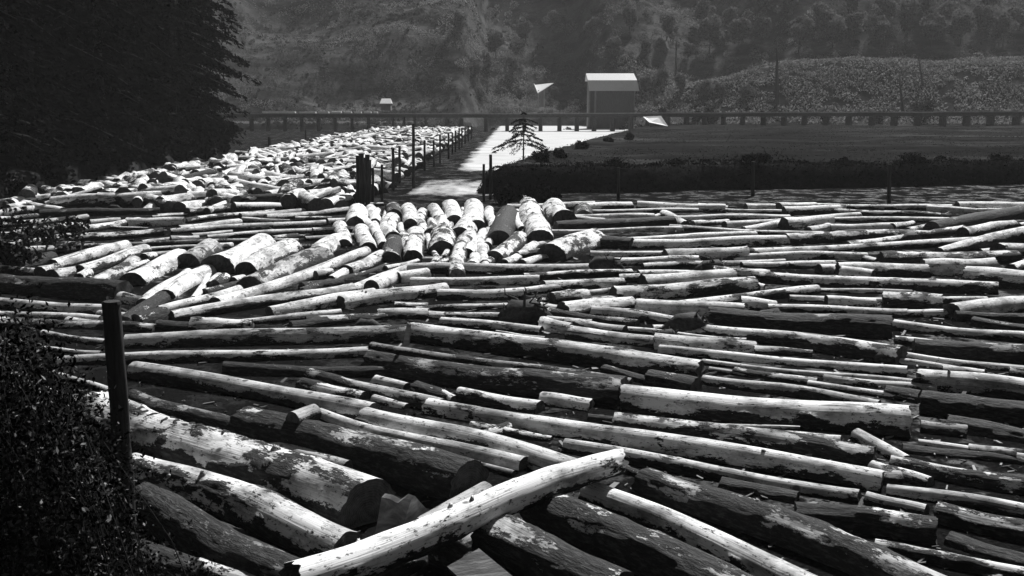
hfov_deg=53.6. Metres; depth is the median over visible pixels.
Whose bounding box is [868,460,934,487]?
floating log
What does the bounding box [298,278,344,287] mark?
floating log
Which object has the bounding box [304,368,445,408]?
floating log
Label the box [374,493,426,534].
split slab
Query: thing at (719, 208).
floating log
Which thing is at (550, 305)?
floating log
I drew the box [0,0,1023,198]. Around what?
terrain
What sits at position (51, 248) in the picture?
floating log
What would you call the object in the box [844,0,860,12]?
broadleaf tree
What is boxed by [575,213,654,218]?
floating log
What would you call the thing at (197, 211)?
floating log
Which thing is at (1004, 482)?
floating log
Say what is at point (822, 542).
floating log
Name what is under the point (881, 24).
broadleaf tree
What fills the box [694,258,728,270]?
root wad
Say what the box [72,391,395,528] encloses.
floating log
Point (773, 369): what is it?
floating log
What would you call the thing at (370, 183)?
boom pile
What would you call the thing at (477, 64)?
broadleaf tree
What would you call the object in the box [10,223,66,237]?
floating log
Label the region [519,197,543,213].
floating log
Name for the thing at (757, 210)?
floating log
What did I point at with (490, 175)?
boom pile
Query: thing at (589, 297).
floating log
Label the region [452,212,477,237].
floating log
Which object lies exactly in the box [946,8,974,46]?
broadleaf tree
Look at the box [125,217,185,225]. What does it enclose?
floating log
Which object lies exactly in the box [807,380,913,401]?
floating log
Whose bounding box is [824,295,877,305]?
floating log
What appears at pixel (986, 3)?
broadleaf tree
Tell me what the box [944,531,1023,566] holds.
floating log
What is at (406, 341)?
split slab
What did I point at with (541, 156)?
bush
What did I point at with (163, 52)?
fir tree
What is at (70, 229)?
bush
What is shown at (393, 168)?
boom pile
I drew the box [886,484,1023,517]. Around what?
floating log
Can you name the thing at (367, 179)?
boom pile
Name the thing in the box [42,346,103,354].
floating log
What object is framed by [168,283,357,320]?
floating log
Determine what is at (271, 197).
floating log
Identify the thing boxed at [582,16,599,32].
broadleaf tree
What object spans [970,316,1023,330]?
floating log
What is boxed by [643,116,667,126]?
lean to
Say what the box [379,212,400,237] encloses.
floating log
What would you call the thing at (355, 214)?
floating log
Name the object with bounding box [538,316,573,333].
floating log
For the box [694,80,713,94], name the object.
broadleaf tree
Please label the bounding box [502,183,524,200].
bush
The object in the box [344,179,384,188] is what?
floating log
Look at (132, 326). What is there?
floating log
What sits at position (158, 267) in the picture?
floating log
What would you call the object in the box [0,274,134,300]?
floating log
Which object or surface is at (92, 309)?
floating log
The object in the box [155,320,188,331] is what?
floating log
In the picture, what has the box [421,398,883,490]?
floating log
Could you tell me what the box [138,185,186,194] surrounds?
floating log
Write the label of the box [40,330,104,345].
floating log
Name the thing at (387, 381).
floating log
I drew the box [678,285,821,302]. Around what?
floating log
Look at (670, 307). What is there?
floating log
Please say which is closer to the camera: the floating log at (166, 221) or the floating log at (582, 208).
the floating log at (166, 221)
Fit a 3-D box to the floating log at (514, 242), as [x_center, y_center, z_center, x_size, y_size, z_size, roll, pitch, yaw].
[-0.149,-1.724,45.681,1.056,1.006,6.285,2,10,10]
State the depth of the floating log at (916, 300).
32.74 m
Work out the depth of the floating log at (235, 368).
24.60 m
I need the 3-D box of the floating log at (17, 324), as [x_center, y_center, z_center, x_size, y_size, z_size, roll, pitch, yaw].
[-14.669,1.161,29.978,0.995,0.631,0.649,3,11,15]
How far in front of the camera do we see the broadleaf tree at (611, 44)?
311.49 m
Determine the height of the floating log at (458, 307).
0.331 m
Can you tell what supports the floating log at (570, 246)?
on the river
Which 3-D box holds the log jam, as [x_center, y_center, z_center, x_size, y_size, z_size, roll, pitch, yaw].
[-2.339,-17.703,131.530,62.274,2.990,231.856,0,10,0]
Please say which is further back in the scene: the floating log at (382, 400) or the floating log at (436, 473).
the floating log at (382, 400)
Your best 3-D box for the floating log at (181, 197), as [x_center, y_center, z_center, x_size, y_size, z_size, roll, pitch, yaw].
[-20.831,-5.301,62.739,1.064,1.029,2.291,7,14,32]
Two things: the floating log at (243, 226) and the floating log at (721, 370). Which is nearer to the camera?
the floating log at (721, 370)
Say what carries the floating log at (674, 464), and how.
on the river
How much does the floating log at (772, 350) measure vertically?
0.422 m
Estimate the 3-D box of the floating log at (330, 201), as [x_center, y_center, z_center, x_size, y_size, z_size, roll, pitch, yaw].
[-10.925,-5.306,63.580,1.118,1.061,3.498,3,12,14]
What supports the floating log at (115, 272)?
on the river
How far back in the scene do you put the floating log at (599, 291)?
35.29 m
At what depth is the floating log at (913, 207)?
63.02 m
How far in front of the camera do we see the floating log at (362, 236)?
47.92 m
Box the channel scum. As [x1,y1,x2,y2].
[414,126,626,194]
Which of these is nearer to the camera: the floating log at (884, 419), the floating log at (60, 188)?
the floating log at (884, 419)
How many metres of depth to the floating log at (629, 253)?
43.71 m
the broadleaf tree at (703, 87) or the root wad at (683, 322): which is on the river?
the root wad at (683, 322)
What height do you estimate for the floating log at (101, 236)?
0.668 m
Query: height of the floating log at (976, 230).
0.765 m
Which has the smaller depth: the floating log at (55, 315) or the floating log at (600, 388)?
the floating log at (600, 388)
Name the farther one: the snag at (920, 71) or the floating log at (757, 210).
the snag at (920, 71)
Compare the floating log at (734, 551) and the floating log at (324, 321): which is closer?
the floating log at (734, 551)
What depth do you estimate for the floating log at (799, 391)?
22.96 m
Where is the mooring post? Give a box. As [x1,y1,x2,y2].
[101,300,137,544]
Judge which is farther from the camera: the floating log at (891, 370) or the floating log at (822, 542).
the floating log at (891, 370)
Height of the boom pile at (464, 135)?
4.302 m
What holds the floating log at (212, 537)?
on the river
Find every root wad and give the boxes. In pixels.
[108,205,120,207]
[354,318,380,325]
[498,285,552,322]
[588,251,624,268]
[652,326,678,335]
[664,310,713,331]
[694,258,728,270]
[760,307,785,312]
[873,351,884,362]
[900,233,923,240]
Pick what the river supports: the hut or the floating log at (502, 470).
the floating log at (502, 470)
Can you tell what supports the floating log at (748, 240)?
on the river
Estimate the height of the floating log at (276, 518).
0.863 m
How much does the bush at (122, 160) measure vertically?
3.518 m
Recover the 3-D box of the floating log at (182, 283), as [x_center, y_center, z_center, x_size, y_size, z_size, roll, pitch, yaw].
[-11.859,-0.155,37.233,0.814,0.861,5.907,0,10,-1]
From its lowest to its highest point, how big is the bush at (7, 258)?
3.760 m
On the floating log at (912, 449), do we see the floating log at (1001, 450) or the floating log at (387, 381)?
the floating log at (1001, 450)
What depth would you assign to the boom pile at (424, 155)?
100.07 m
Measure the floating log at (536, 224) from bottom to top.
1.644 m
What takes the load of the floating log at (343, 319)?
on the river
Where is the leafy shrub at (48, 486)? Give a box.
[0,284,223,575]
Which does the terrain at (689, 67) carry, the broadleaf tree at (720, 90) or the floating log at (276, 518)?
the broadleaf tree at (720, 90)
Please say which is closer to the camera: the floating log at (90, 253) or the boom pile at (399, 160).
the floating log at (90, 253)
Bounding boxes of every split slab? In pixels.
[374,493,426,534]
[403,322,410,345]
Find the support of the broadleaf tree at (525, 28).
on the terrain at (689, 67)
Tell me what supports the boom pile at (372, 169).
in the river
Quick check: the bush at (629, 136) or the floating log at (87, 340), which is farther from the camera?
the bush at (629, 136)
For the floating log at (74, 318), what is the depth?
30.52 m
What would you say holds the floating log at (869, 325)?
on the river
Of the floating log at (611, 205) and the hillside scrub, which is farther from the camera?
the hillside scrub
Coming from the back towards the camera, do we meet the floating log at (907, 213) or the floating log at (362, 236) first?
the floating log at (907, 213)
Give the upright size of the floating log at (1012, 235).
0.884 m
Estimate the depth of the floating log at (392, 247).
43.75 m
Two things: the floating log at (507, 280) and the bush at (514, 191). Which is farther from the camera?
the bush at (514, 191)
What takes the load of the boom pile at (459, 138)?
in the river
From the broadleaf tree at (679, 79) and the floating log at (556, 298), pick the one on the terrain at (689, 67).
the broadleaf tree at (679, 79)
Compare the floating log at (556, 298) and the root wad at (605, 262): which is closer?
the floating log at (556, 298)
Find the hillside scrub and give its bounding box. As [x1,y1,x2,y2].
[204,0,1023,129]
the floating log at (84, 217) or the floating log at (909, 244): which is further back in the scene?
the floating log at (84, 217)
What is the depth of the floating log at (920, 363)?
25.53 m
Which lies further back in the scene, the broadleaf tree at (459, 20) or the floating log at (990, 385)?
the broadleaf tree at (459, 20)
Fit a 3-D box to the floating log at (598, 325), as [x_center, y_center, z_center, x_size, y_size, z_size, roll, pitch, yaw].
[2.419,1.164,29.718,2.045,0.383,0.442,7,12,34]
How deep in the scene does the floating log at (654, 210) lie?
61.35 m
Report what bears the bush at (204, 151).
on the terrain at (689, 67)
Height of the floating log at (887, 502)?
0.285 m
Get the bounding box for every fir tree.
[65,0,229,149]
[119,0,261,140]
[122,0,246,138]
[133,0,242,147]
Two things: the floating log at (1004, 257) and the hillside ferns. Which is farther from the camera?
the hillside ferns
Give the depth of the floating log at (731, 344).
27.11 m
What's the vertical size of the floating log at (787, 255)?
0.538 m
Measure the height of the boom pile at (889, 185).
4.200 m
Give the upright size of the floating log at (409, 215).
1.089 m
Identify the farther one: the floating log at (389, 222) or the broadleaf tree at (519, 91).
the broadleaf tree at (519, 91)
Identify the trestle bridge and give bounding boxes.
[212,111,1023,130]
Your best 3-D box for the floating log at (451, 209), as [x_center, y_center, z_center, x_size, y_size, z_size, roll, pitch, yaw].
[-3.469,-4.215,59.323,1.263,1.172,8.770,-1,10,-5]
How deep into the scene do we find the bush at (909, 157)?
82.77 m
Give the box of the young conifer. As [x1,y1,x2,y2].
[492,112,551,159]
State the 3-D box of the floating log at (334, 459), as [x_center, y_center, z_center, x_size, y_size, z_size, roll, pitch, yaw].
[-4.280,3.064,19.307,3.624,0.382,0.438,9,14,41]
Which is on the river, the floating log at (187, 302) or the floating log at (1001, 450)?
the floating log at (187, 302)
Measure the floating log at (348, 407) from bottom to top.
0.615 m
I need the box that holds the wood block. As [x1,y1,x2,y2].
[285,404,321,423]
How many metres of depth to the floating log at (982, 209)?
61.91 m
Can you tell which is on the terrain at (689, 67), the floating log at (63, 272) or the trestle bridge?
the trestle bridge
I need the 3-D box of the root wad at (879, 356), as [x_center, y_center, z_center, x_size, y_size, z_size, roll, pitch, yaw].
[9.614,1.774,25.971,0.686,0.317,0.327,0,10,0]
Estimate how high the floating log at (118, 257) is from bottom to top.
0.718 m
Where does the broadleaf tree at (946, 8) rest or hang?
on the terrain at (689, 67)
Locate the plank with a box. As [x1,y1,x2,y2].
[447,549,511,575]
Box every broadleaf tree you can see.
[453,11,466,31]
[468,57,483,78]
[475,86,487,97]
[485,28,505,54]
[505,57,518,72]
[515,88,522,97]
[516,20,533,42]
[549,85,558,99]
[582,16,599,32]
[605,36,622,58]
[621,7,637,30]
[639,76,652,92]
[640,39,652,56]
[652,68,669,81]
[660,12,677,39]
[673,74,685,89]
[682,42,697,59]
[693,0,715,20]
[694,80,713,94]
[697,14,724,53]
[714,83,726,96]
[720,7,737,25]
[725,17,752,49]
[739,84,755,97]
[789,16,815,48]
[810,1,838,27]
[824,15,847,50]
[843,12,864,39]
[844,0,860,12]
[862,14,890,46]
[870,0,899,17]
[894,0,920,23]
[919,13,947,46]
[927,0,957,19]
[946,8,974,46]
[970,4,995,37]
[977,0,1002,9]
[989,12,1019,46]
[1006,5,1023,30]
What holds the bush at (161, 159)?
on the terrain at (689, 67)
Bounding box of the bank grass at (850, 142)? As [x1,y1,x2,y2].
[487,125,1023,189]
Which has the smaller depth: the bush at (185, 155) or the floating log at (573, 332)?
the floating log at (573, 332)
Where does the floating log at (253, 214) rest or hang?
on the river
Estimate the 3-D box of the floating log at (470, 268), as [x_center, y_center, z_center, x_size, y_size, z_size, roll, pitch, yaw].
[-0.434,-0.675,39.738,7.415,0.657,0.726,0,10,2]
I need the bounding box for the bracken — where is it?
[605,54,1023,127]
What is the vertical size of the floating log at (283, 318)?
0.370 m
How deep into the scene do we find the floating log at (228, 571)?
13.96 m
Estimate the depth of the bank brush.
78.98 m
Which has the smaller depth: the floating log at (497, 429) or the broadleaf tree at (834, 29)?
the floating log at (497, 429)
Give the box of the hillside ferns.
[177,0,528,123]
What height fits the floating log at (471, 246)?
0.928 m
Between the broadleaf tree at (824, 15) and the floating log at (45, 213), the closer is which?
the floating log at (45, 213)
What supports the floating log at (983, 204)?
on the river
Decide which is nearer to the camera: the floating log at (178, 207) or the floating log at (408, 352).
the floating log at (408, 352)
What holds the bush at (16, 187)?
on the terrain at (689, 67)
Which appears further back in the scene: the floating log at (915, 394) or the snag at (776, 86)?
the snag at (776, 86)
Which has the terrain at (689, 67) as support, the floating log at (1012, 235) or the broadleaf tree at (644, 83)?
the broadleaf tree at (644, 83)
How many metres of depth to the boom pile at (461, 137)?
154.62 m
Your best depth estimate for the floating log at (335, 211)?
59.16 m
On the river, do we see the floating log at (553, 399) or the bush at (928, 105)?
the floating log at (553, 399)
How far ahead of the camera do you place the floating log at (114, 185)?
69.89 m
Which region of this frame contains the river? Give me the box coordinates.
[0,126,1023,575]
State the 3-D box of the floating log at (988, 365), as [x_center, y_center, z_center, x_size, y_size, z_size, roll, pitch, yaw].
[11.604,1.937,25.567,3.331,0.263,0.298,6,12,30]
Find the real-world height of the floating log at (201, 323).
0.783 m
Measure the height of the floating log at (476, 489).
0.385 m
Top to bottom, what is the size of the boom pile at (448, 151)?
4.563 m
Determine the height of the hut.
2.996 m
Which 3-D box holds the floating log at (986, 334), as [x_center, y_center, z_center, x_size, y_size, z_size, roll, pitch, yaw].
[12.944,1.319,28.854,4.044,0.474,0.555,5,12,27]
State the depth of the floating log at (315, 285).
38.22 m
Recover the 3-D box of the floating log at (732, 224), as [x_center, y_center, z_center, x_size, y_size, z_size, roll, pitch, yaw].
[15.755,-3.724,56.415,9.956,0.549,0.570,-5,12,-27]
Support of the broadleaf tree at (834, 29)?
on the terrain at (689, 67)
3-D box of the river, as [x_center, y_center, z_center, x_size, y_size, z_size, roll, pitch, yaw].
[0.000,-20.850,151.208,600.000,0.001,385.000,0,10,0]
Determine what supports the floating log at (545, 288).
on the river
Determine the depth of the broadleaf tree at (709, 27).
324.02 m
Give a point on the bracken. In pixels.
(908, 60)
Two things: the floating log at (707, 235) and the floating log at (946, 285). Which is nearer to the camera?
the floating log at (946, 285)
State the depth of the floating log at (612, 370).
24.46 m
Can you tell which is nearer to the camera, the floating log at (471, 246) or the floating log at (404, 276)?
the floating log at (404, 276)
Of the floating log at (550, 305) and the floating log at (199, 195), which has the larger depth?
the floating log at (199, 195)
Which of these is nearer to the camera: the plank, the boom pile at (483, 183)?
the plank
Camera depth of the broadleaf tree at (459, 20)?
323.04 m
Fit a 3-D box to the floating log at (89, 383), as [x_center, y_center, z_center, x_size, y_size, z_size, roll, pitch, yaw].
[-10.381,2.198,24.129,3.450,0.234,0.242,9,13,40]
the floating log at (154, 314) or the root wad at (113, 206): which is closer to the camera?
the floating log at (154, 314)
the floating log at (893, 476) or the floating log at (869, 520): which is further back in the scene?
the floating log at (893, 476)
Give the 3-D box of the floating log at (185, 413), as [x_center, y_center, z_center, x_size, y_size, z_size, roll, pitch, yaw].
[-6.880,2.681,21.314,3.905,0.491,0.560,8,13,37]
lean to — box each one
[534,83,553,106]
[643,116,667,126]
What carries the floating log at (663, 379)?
on the river
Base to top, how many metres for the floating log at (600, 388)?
0.864 m
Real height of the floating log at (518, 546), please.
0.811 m
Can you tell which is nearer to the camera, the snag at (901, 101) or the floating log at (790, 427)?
the floating log at (790, 427)
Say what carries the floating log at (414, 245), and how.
on the river
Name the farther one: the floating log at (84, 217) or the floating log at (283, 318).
the floating log at (84, 217)
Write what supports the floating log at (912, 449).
on the river
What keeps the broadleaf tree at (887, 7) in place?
on the terrain at (689, 67)
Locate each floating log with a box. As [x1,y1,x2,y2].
[0,193,50,204]
[0,205,34,215]
[0,264,34,275]
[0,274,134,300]
[0,297,101,314]
[0,311,102,319]
[0,316,33,329]
[1,193,39,206]
[2,214,89,227]
[3,200,31,208]
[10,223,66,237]
[10,245,55,256]
[11,372,78,404]
[17,251,57,266]
[20,200,66,212]
[30,318,155,332]
[39,207,160,217]
[39,364,107,391]
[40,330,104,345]
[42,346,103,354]
[43,266,79,276]
[46,240,131,266]
[49,193,97,207]
[55,185,81,190]
[56,346,367,364]
[64,317,91,320]
[71,466,247,535]
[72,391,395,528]
[75,217,139,232]
[75,244,151,270]
[76,227,164,241]
[84,238,298,247]
[90,255,141,279]
[97,191,161,207]
[101,183,118,187]
[101,188,137,192]
[106,291,143,304]
[110,537,204,575]
[119,248,185,285]
[122,290,171,321]
[124,324,406,347]
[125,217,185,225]
[126,361,380,419]
[128,389,229,429]
[131,306,169,322]
[132,453,361,557]
[135,482,300,575]
[136,268,191,304]
[137,183,176,190]
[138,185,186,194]
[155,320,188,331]
[156,193,195,211]
[156,285,242,310]
[161,264,216,298]
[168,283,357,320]
[170,220,326,233]
[172,200,205,212]
[176,219,242,227]
[177,238,223,266]
[185,203,231,215]
[185,209,276,222]
[187,188,236,199]
[187,316,254,330]
[198,233,275,272]
[198,558,253,575]
[206,228,311,238]
[207,246,370,303]
[208,193,282,205]
[214,184,248,191]
[221,361,397,377]
[226,406,488,501]
[227,171,271,181]
[227,177,249,193]
[235,238,303,272]
[236,245,334,288]
[238,208,305,218]
[248,309,342,323]
[263,207,348,218]
[265,288,374,315]
[270,442,352,468]
[278,449,628,575]
[288,316,330,327]
[295,378,369,399]
[297,263,389,290]
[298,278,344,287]
[304,313,389,324]
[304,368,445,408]
[306,187,334,197]
[311,233,341,252]
[312,226,354,234]
[320,408,527,471]
[322,193,354,208]
[332,220,352,246]
[336,283,449,308]
[339,250,383,272]
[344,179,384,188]
[345,203,366,225]
[352,224,377,250]
[355,264,406,289]
[355,407,577,470]
[360,349,628,405]
[364,270,399,288]
[366,204,381,223]
[368,342,632,384]
[370,375,409,389]
[370,394,410,408]
[377,308,429,319]
[377,532,472,575]
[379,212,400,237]
[382,234,401,260]
[385,202,401,218]
[397,268,430,282]
[401,202,416,227]
[402,226,425,259]
[407,262,589,273]
[409,380,456,401]
[410,275,539,285]
[410,322,706,376]
[413,481,492,520]
[415,303,502,310]
[416,208,427,228]
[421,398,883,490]
[426,203,443,217]
[428,225,456,253]
[428,541,503,573]
[435,213,449,226]
[436,287,524,299]
[439,317,543,333]
[440,199,462,225]
[445,312,591,322]
[448,233,472,276]
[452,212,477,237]
[454,387,544,413]
[462,228,476,257]
[463,198,486,230]
[469,421,553,441]
[470,513,633,575]
[477,228,485,251]
[481,462,515,476]
[484,206,494,226]
[484,421,512,434]
[487,205,518,243]
[487,231,527,260]
[495,330,545,337]
[498,241,539,263]
[506,201,594,208]
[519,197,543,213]
[519,202,553,242]
[519,493,752,575]
[523,269,632,279]
[525,284,564,294]
[536,228,605,260]
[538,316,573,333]
[539,392,594,411]
[540,302,556,307]
[541,198,576,223]
[541,278,626,289]
[546,289,591,304]
[547,308,639,326]
[552,226,683,233]
[553,215,676,229]
[556,296,635,313]
[561,438,861,503]
[564,317,627,332]
[565,325,653,347]
[573,202,592,213]
[575,202,633,208]
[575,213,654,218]
[575,215,604,219]
[578,482,816,575]
[579,295,640,299]
[589,287,610,294]
[590,250,661,256]
[590,306,672,324]
[592,208,698,213]
[599,364,644,382]
[600,235,634,249]
[608,276,760,299]
[612,412,876,464]
[617,255,700,265]
[619,384,911,437]
[627,326,746,339]
[631,467,945,575]
[632,235,790,248]
[633,231,758,238]
[635,298,744,315]
[636,201,725,212]
[637,269,737,284]
[637,270,698,274]
[640,259,785,269]
[643,369,703,391]
[654,333,756,352]
[658,345,907,376]
[661,246,749,260]
[669,224,823,234]
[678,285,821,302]
[679,213,790,220]
[700,324,907,364]
[701,375,880,402]
[702,359,911,381]
[707,306,893,337]
[709,367,747,376]
[712,266,769,277]
[717,477,800,503]
[721,212,861,227]
[725,208,781,212]
[732,367,818,383]
[734,251,867,259]
[736,424,799,430]
[738,296,776,310]
[740,260,836,268]
[749,237,972,252]
[754,345,812,356]
[759,271,998,294]
[768,304,907,317]
[778,215,834,228]
[781,205,846,214]
[782,229,931,244]
[788,295,987,302]
[791,431,840,440]
[794,501,937,544]
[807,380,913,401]
[817,203,951,210]
[821,288,912,293]
[823,374,936,390]
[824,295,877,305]
[830,222,898,230]
[832,208,941,216]
[834,262,931,276]
[835,216,948,221]
[838,266,875,276]
[842,225,965,244]
[849,428,910,458]
[863,491,929,514]
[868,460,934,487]
[875,539,1023,575]
[876,250,1021,264]
[880,469,903,483]
[881,291,942,308]
[883,385,921,402]
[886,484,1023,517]
[888,455,1023,494]
[892,319,1023,342]
[893,336,932,345]
[899,358,959,368]
[902,443,1023,464]
[906,352,1023,370]
[907,309,948,316]
[911,369,1023,400]
[912,338,1023,362]
[918,439,1023,455]
[919,390,1023,426]
[920,257,999,275]
[920,420,967,436]
[923,204,1023,230]
[933,501,1023,542]
[934,226,1023,251]
[941,365,984,372]
[943,296,1023,317]
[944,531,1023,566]
[946,414,1023,443]
[954,201,1023,207]
[954,310,1023,322]
[955,220,1018,236]
[962,266,1023,288]
[968,444,1016,456]
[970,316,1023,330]
[977,208,1000,211]
[989,243,1023,255]
[1008,366,1023,376]
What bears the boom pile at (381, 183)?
in the river
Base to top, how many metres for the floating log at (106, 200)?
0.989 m
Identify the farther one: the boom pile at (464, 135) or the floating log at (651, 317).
the boom pile at (464, 135)
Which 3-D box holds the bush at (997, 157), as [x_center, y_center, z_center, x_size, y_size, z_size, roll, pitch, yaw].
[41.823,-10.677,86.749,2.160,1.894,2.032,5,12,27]
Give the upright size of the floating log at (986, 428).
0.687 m
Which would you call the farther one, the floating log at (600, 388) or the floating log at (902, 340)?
the floating log at (902, 340)
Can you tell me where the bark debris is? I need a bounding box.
[2,206,1023,575]
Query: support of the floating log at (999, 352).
on the river
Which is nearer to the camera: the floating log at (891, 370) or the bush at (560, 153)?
the floating log at (891, 370)
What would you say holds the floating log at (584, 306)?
on the river
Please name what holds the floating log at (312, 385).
on the river
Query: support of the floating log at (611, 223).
on the river
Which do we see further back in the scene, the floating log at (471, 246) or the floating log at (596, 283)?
the floating log at (471, 246)
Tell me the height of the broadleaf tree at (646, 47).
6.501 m
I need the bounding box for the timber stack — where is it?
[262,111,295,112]
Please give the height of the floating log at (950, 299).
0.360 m
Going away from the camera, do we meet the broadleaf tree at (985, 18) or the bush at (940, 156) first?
the bush at (940, 156)
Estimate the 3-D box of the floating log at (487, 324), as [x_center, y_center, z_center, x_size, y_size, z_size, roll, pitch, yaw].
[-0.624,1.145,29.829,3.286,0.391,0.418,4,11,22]
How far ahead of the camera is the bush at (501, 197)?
66.35 m
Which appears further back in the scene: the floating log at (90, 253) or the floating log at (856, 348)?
the floating log at (90, 253)
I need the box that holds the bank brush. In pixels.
[476,150,1023,193]
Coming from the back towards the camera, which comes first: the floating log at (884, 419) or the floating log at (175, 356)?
the floating log at (175, 356)
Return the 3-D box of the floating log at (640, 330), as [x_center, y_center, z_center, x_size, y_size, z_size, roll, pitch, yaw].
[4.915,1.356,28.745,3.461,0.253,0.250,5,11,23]
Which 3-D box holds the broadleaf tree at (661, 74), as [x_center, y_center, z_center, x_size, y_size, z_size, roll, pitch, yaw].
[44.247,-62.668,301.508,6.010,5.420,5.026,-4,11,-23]
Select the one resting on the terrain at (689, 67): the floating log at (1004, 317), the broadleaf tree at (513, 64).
the broadleaf tree at (513, 64)
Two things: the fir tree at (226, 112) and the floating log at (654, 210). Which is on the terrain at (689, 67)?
the fir tree at (226, 112)
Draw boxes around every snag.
[675,37,676,74]
[774,43,778,104]
[898,75,904,111]
[917,56,922,83]
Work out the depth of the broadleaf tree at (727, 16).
333.76 m
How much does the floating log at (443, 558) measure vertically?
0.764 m
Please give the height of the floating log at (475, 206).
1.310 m
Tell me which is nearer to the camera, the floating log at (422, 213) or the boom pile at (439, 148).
the floating log at (422, 213)
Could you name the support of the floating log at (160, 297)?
on the river
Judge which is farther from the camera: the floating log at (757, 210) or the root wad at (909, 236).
the floating log at (757, 210)
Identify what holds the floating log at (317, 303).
on the river
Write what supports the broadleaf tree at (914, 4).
on the terrain at (689, 67)
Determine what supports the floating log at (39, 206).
on the river
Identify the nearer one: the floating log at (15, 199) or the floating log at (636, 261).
the floating log at (636, 261)
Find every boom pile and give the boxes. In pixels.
[356,155,358,202]
[359,153,364,204]
[365,154,370,206]
[370,160,371,201]
[371,168,374,201]
[381,165,382,201]
[391,148,394,190]
[398,146,400,183]
[412,124,414,187]
[423,140,425,170]
[433,140,434,166]
[439,135,440,162]
[447,133,449,158]
[451,133,452,154]
[458,128,459,148]
[461,128,462,146]
[464,127,465,143]
[482,164,484,201]
[489,154,491,199]
[617,167,619,200]
[751,161,754,195]
[887,164,891,203]
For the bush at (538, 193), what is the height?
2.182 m
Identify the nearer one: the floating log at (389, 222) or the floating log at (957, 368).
the floating log at (957, 368)
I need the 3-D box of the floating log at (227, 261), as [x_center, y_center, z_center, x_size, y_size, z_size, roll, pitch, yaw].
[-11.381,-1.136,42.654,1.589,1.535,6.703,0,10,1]
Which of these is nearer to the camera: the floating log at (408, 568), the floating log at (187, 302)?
the floating log at (408, 568)
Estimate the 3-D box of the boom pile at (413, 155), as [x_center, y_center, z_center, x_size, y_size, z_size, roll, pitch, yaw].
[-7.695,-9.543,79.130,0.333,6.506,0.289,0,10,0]
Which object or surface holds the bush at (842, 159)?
on the terrain at (689, 67)
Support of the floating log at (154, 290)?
on the river
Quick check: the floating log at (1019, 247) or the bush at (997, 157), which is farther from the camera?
the bush at (997, 157)
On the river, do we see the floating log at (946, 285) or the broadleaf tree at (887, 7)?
the floating log at (946, 285)
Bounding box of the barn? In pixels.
[585,73,638,128]
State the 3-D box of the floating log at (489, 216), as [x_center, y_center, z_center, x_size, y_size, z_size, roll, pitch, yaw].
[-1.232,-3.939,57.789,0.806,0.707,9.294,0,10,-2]
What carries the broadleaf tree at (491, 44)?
on the terrain at (689, 67)
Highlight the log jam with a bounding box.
[0,125,1023,476]
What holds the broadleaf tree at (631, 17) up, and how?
on the terrain at (689, 67)
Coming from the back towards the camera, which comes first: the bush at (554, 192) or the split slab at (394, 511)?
the bush at (554, 192)
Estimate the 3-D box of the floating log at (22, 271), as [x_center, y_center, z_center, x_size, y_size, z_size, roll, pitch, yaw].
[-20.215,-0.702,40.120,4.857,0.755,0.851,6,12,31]
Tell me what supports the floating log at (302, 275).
on the river
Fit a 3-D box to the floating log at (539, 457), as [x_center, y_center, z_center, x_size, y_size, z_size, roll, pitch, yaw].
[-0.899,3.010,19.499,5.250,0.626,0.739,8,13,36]
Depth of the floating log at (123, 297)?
33.52 m
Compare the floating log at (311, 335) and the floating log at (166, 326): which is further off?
the floating log at (166, 326)
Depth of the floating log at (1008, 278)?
36.60 m
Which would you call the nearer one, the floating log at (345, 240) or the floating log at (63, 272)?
the floating log at (63, 272)
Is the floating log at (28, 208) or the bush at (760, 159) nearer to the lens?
the floating log at (28, 208)
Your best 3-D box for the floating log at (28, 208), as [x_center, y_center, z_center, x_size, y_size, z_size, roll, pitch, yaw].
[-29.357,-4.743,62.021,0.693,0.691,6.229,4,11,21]
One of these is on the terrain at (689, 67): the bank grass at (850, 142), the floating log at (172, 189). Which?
the bank grass at (850, 142)
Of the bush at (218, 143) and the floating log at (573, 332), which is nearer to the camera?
the floating log at (573, 332)
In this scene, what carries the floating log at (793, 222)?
on the river
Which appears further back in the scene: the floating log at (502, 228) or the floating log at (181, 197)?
the floating log at (181, 197)
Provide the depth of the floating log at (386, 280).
36.02 m
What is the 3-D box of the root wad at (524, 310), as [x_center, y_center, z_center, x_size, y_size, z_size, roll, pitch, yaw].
[0.405,0.553,30.651,1.690,1.179,1.022,0,10,0]
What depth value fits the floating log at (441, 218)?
54.28 m
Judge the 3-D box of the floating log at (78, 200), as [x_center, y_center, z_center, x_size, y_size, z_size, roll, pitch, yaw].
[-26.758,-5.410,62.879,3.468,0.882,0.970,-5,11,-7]
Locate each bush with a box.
[0,166,42,196]
[0,193,53,271]
[13,147,76,185]
[22,214,89,245]
[110,146,140,172]
[141,147,171,168]
[155,143,197,162]
[180,137,216,161]
[192,132,230,153]
[209,119,236,141]
[490,190,510,204]
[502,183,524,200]
[522,182,551,201]
[531,148,549,162]
[547,184,562,198]
[551,149,567,157]
[574,140,589,148]
[603,137,613,141]
[604,157,628,167]
[624,132,634,139]
[658,106,666,120]
[691,111,701,124]
[701,105,719,123]
[740,152,772,169]
[830,156,850,162]
[875,116,883,123]
[894,152,926,163]
[910,95,936,124]
[932,155,945,159]
[987,152,1012,160]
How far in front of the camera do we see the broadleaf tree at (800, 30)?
315.34 m
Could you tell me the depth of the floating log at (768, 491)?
17.10 m
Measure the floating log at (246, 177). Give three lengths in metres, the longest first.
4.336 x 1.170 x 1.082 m
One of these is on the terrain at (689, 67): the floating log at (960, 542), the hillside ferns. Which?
the hillside ferns
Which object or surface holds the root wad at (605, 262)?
on the river

